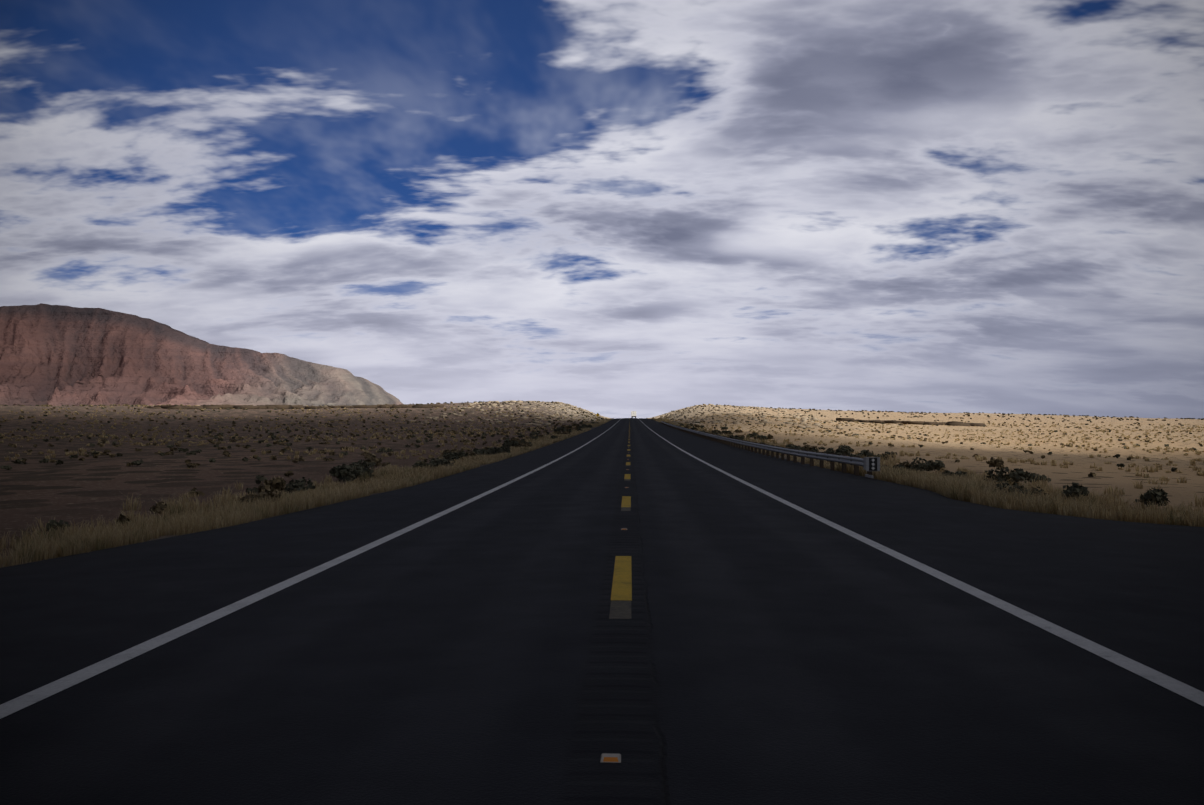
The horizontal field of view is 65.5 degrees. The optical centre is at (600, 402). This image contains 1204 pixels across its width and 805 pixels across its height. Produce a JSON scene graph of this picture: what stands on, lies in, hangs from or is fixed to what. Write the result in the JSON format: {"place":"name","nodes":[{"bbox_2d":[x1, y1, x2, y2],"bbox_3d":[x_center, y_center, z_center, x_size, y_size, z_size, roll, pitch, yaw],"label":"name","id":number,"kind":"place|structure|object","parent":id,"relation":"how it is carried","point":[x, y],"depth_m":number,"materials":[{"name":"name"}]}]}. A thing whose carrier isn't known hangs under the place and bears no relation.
{"place":"outdoors","nodes":[
{"label":"outdoors","id":0,"kind":"place"},
{"bbox_2d":[0,303,402,405],"bbox_3d":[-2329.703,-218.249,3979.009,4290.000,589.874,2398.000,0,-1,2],"label":"mountain","id":1,"kind":"structure","parent":0,"point":[57,355],"depth_m":4474.06,"materials":[{"name":"brown stone"}]},
{"bbox_2d":[0,418,1203,804],"bbox_3d":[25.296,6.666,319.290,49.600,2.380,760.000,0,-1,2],"label":"road","id":2,"kind":"structure","parent":0,"point":[758,648],"depth_m":7.04,"materials":[{"name":"black asphalt"}]},
{"bbox_2d":[0,418,1203,718],"bbox_3d":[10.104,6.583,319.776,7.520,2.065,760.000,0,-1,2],"label":"edge lines","id":3,"kind":"object","parent":2,"relation":"on","point":[74,678],"depth_m":8.10,"materials":[{"name":"white paint"}]},
{"bbox_2d":[600,452,628,762],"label":"road studs","id":4,"kind":"object","parent":2,"relation":"on","point":[611,758],"depth_m":4.55,"materials":[{"name":"beige"}]},
{"bbox_2d":[609,465,630,618],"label":"old dashes","id":5,"kind":"object","parent":2,"relation":"on","point":[620,609],"depth_m":8.43,"materials":[{"name":"paint"}]},
{"bbox_2d":[611,425,631,599],"bbox_3d":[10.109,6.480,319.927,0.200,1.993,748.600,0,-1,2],"label":"dashes","id":6,"kind":"object","parent":2,"relation":"on","point":[622,584],"depth_m":10.33,"materials":[{"name":"yellow paint"}]},
{"bbox_2d":[631,411,635,417],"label":"box truck","id":7,"kind":"object","parent":2,"relation":"on","point":[633,413],"depth_m":448.59,"materials":[{"name":"white metal"}]},
{"bbox_2d":[661,421,879,477],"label":"guard rail","id":8,"kind":"object","parent":2,"relation":"on","point":[869,464],"depth_m":48.08,"materials":[{"name":"metal"}]},
{"bbox_2d":[0,402,1203,567],"bbox_3d":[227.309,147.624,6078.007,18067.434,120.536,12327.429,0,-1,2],"label":"ground","id":9,"kind":"structure","parent":0,"point":[75,490],"depth_m":97.73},
{"bbox_2d":[0,400,606,531],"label":"scrub","id":10,"kind":"object","parent":9,"relation":"on","point":[153,509],"depth_m":111.36,"materials":[{"name":"plant"}]},
{"bbox_2d":[0,418,613,567],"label":"verge grass","id":11,"kind":"structure","parent":9,"relation":"on","point":[176,521],"depth_m":20.68,"materials":[{"name":"beige plant"}]},
{"bbox_2d":[147,404,986,426],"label":"rock ledges","id":12,"kind":"object","parent":9,"relation":"on","point":[950,423],"depth_m":269.18,"materials":[{"name":"brown stone"}]},
{"bbox_2d":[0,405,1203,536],"bbox_3d":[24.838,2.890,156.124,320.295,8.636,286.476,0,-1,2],"label":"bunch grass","id":13,"kind":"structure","parent":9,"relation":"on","point":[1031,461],"depth_m":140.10,"materials":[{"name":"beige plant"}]},
{"bbox_2d":[408,400,879,429],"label":"hills","id":14,"kind":"structure","parent":9,"relation":"on","point":[685,416],"depth_m":288.27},
{"bbox_2d":[237,422,1169,506],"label":"verge shrubs","id":15,"kind":"object","parent":9,"relation":"on","point":[345,472],"depth_m":38.09,"materials":[{"name":"plant"}]},
{"bbox_2d":[652,404,1203,476],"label":"scrub","id":16,"kind":"object","parent":9,"relation":"on","point":[1121,465],"depth_m":249.59,"materials":[{"name":"plant"}]},
{"bbox_2d":[0,0,1203,418],"label":"sky","id":17,"kind":"structure","parent":0,"point":[614,209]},
{"bbox_2d":[651,418,1203,526],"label":"verge grass","id":18,"kind":"structure","parent":0,"point":[976,488],"depth_m":24.16,"materials":[{"name":"beige plant"}]}
]}

